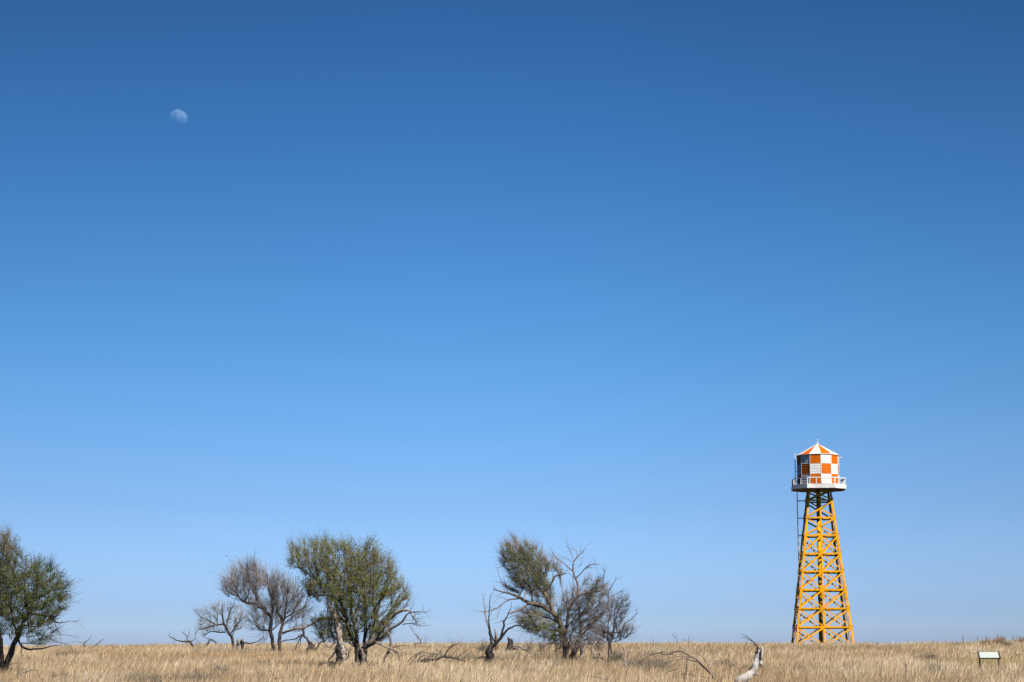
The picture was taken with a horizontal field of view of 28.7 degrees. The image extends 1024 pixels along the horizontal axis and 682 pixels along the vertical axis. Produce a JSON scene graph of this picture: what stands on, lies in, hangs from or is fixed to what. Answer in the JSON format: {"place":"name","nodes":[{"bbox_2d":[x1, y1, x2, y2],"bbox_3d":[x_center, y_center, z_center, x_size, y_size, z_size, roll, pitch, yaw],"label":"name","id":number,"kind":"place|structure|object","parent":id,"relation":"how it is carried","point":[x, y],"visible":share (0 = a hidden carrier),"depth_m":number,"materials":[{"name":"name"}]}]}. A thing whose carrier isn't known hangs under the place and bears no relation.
{"place":"outdoors","nodes":[
{"label":"outdoors","id":0,"kind":"place"},
{"bbox_2d":[0,0,1023,646],"label":"sky","id":1,"kind":"structure","parent":0,"point":[437,279],"materials":[{"name":"blue"}]},
{"bbox_2d":[0,638,1023,681],"bbox_3d":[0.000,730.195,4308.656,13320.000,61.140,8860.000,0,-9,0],"label":"ground","id":2,"kind":"structure","parent":0,"point":[650,676],"depth_m":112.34,"materials":[{"name":"beige plant"}]},
{"bbox_2d":[4,658,25,669],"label":"broken stick","id":3,"kind":"object","parent":2,"relation":"on","point":[14,663],"visible":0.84,"depth_m":88.87,"materials":[{"name":"brown wood"}]},
{"bbox_2d":[18,668,41,678],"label":"fallen branch","id":4,"kind":"object","parent":2,"relation":"on","point":[29,670],"visible":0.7,"depth_m":79.03,"materials":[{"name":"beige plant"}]},
{"bbox_2d":[0,520,84,674],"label":"tree","id":5,"kind":"object","parent":2,"relation":"on","point":[31,598],"visible":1,"depth_m":89.64,"materials":[{"name":"green plant"}]},
{"bbox_2d":[47,670,83,681],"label":"sagebrush","id":6,"kind":"object","parent":2,"relation":"on","point":[61,674],"visible":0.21,"depth_m":80.72,"materials":[{"name":"beige plant"}]},
{"bbox_2d":[55,643,81,656],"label":"sagebrush","id":7,"kind":"object","parent":2,"relation":"on","point":[66,652],"visible":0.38,"depth_m":132.14,"materials":[{"name":"beige plant"}]},
{"bbox_2d":[69,636,104,649],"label":"dead branch","id":8,"kind":"object","parent":2,"relation":"on","point":[88,645],"visible":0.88,"depth_m":166.08,"materials":[{"name":"grey wood"}]},
{"bbox_2d":[114,664,177,681],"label":"sagebrush","id":9,"kind":"object","parent":2,"relation":"on","point":[146,679],"visible":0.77,"depth_m":76.28,"materials":[{"name":"beige plant"}]},
{"bbox_2d":[169,629,200,648],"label":"dead shrub","id":10,"kind":"object","parent":2,"relation":"on","point":[190,643],"visible":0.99,"depth_m":163.06,"materials":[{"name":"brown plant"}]},
{"bbox_2d":[169,658,221,681],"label":"sagebrush","id":11,"kind":"object","parent":2,"relation":"on","point":[198,677],"visible":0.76,"depth_m":76.79,"materials":[{"name":"beige plant"}]},
{"bbox_2d":[202,635,216,647],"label":"dead shrub","id":12,"kind":"object","parent":2,"relation":"on","point":[209,640],"visible":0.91,"depth_m":161.23,"materials":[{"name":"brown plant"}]},
{"bbox_2d":[203,658,228,675],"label":"broken stick","id":13,"kind":"object","parent":2,"relation":"on","point":[216,664],"visible":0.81,"depth_m":84.97,"materials":[{"name":"grey wood"}]},
{"bbox_2d":[193,598,249,648],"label":"elm","id":14,"kind":"object","parent":2,"relation":"on","point":[213,625],"visible":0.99,"depth_m":164.04,"materials":[{"name":"grey plant"}]},
{"bbox_2d":[209,663,234,673],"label":"sagebrush","id":15,"kind":"object","parent":2,"relation":"on","point":[222,665],"visible":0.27,"depth_m":90.71,"materials":[{"name":"beige plant"}]},
{"bbox_2d":[236,638,257,648],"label":"tree stump","id":16,"kind":"object","parent":2,"relation":"on","point":[240,642],"visible":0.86,"depth_m":157.99,"materials":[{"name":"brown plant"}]},
{"bbox_2d":[213,550,319,652],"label":"bare elm","id":17,"kind":"object","parent":2,"relation":"on","point":[275,608],"visible":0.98,"depth_m":145.46,"materials":[{"name":"grey plant"}]},
{"bbox_2d":[277,629,326,653],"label":"fallen branch","id":18,"kind":"object","parent":2,"relation":"on","point":[311,646],"visible":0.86,"depth_m":146.16,"materials":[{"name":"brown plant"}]},
{"bbox_2d":[316,661,340,667],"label":"fallen branch","id":19,"kind":"object","parent":2,"relation":"on","point":[334,663],"visible":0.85,"depth_m":98.83,"materials":[{"name":"brown wood"}]},
{"bbox_2d":[327,602,350,670],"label":"broken snag","id":20,"kind":"object","parent":2,"relation":"on","point":[340,651],"visible":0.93,"depth_m":99.28,"materials":[{"name":"grey plant"}]},
{"bbox_2d":[282,525,435,667],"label":"leafy elm","id":21,"kind":"object","parent":2,"relation":"on","point":[362,581],"visible":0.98,"depth_m":100.53,"materials":[{"name":"green plant"}]},
{"bbox_2d":[376,629,408,664],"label":"fallen branch","id":22,"kind":"object","parent":2,"relation":"on","point":[389,649],"visible":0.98,"depth_m":99.11,"materials":[{"name":"wood"}]},
{"bbox_2d":[414,634,428,648],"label":"dead shrub","id":23,"kind":"object","parent":2,"relation":"on","point":[420,640],"visible":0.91,"depth_m":158.18,"materials":[{"name":"grey plant"}]},
{"bbox_2d":[404,636,479,665],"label":"fallen branch","id":24,"kind":"object","parent":2,"relation":"on","point":[442,656],"visible":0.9,"depth_m":105.77,"materials":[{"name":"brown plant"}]},
{"bbox_2d":[477,637,488,653],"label":"green sapling","id":25,"kind":"object","parent":2,"relation":"on","point":[482,647],"visible":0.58,"depth_m":138.25,"materials":[{"name":"green plant"}]},
{"bbox_2d":[493,629,498,652],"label":"broken snag","id":26,"kind":"object","parent":2,"relation":"on","point":[495,638],"visible":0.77,"depth_m":137.39,"materials":[{"name":"brown plant"}]},
{"bbox_2d":[470,588,524,663],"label":"charred tree","id":27,"kind":"object","parent":2,"relation":"on","point":[489,653],"visible":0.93,"depth_m":108.68,"materials":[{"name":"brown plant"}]},
{"bbox_2d":[505,637,517,651],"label":"tree stump","id":28,"kind":"object","parent":2,"relation":"on","point":[510,643],"visible":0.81,"depth_m":143.18,"materials":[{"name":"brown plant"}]},
{"bbox_2d":[513,665,538,674],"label":"sagebrush","id":29,"kind":"object","parent":2,"relation":"on","point":[533,670],"visible":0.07,"depth_m":90.66,"materials":[{"name":"beige plant"}]},
{"bbox_2d":[509,633,559,655],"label":"fallen branch","id":30,"kind":"object","parent":2,"relation":"on","point":[527,649],"visible":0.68,"depth_m":130.54,"materials":[{"name":"brown wood"}]},
{"bbox_2d":[476,529,622,661],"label":"bent elm","id":31,"kind":"object","parent":2,"relation":"on","point":[537,576],"visible":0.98,"depth_m":116.49,"materials":[{"name":"green plant"}]},
{"bbox_2d":[580,644,587,658],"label":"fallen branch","id":32,"kind":"object","parent":2,"relation":"on","point":[582,649],"visible":0.88,"depth_m":114.68,"materials":[{"name":"beige wood"}]},
{"bbox_2d":[585,641,606,667],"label":"fallen branch","id":33,"kind":"object","parent":2,"relation":"on","point":[593,653],"visible":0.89,"depth_m":108.69,"materials":[{"name":"grey wood"}]},
{"bbox_2d":[583,589,641,666],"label":"grey shrub","id":34,"kind":"object","parent":2,"relation":"on","point":[615,627],"visible":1,"depth_m":103.83,"materials":[{"name":"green plant"}]},
{"bbox_2d":[609,648,627,665],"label":"olive bush","id":35,"kind":"object","parent":2,"relation":"on","point":[616,657],"visible":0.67,"depth_m":107.58,"materials":[{"name":"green plant"}]},
{"bbox_2d":[615,642,628,678],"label":"dead stalk","id":36,"kind":"object","parent":2,"relation":"on","point":[624,659],"visible":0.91,"depth_m":85.03,"materials":[{"name":"brown plant"}]},
{"bbox_2d":[615,646,678,673],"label":"sagebrush","id":37,"kind":"object","parent":2,"relation":"on","point":[630,662],"visible":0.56,"depth_m":96.59,"materials":[{"name":"beige plant"}]},
{"bbox_2d":[634,650,717,679],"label":"fallen branch","id":38,"kind":"object","parent":2,"relation":"on","point":[701,664],"visible":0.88,"depth_m":79.04,"materials":[{"name":"brown wood"}]},
{"bbox_2d":[684,654,690,678],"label":"upright stick","id":39,"kind":"object","parent":2,"relation":"on","point":[686,666],"visible":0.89,"depth_m":77.90,"materials":[{"name":"brown wood"}]},
{"bbox_2d":[714,656,736,668],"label":"sagebrush","id":40,"kind":"object","parent":2,"relation":"on","point":[716,662],"visible":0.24,"depth_m":102.52,"materials":[{"name":"beige plant"}]},
{"bbox_2d":[734,634,762,681],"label":"bleached log","id":41,"kind":"object","parent":2,"relation":"on","point":[757,660],"visible":1,"depth_m":75.91,"materials":[{"name":"white wood"}]},
{"bbox_2d":[791,439,854,642],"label":"water tower","id":42,"kind":"structure","parent":2,"relation":"on","point":[817,471],"depth_m":233.41,"materials":[{"name":"yellow metal"}]},
{"bbox_2d":[912,651,940,661],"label":"sagebrush","id":43,"kind":"object","parent":2,"relation":"on","point":[930,655],"visible":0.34,"depth_m":116.44,"materials":[{"name":"beige plant"}]},
{"bbox_2d":[910,657,951,673],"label":"sagebrush","id":44,"kind":"object","parent":2,"relation":"on","point":[933,665],"visible":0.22,"depth_m":95.42,"materials":[{"name":"beige plant"}]},
{"bbox_2d":[980,636,994,644],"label":"tall weed","id":45,"kind":"object","parent":2,"relation":"on","point":[989,641],"visible":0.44,"depth_m":165.96,"materials":[{"name":"brown plant"}]},
{"bbox_2d":[977,651,1000,669],"bbox_3d":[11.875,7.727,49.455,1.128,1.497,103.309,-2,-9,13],"label":"information sign","id":46,"kind":"object","parent":2,"relation":"on","point":[988,655],"visible":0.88,"depth_m":98.73,"materials":[{"name":"metal"}]},
{"bbox_2d":[990,634,1006,645],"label":"tall weed","id":47,"kind":"object","parent":2,"relation":"on","point":[999,639],"visible":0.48,"depth_m":167.92,"materials":[{"name":"brown plant"}]},
{"bbox_2d":[1000,641,1014,647],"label":"tall weed","id":48,"kind":"object","parent":2,"relation":"on","point":[1008,642],"visible":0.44,"depth_m":164.00,"materials":[{"name":"brown plant"}]},
{"bbox_2d":[1015,635,1023,644],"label":"tall weed","id":49,"kind":"object","parent":2,"relation":"on","point":[1020,639],"visible":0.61,"depth_m":170.11,"materials":[{"name":"brown plant"}]}
]}

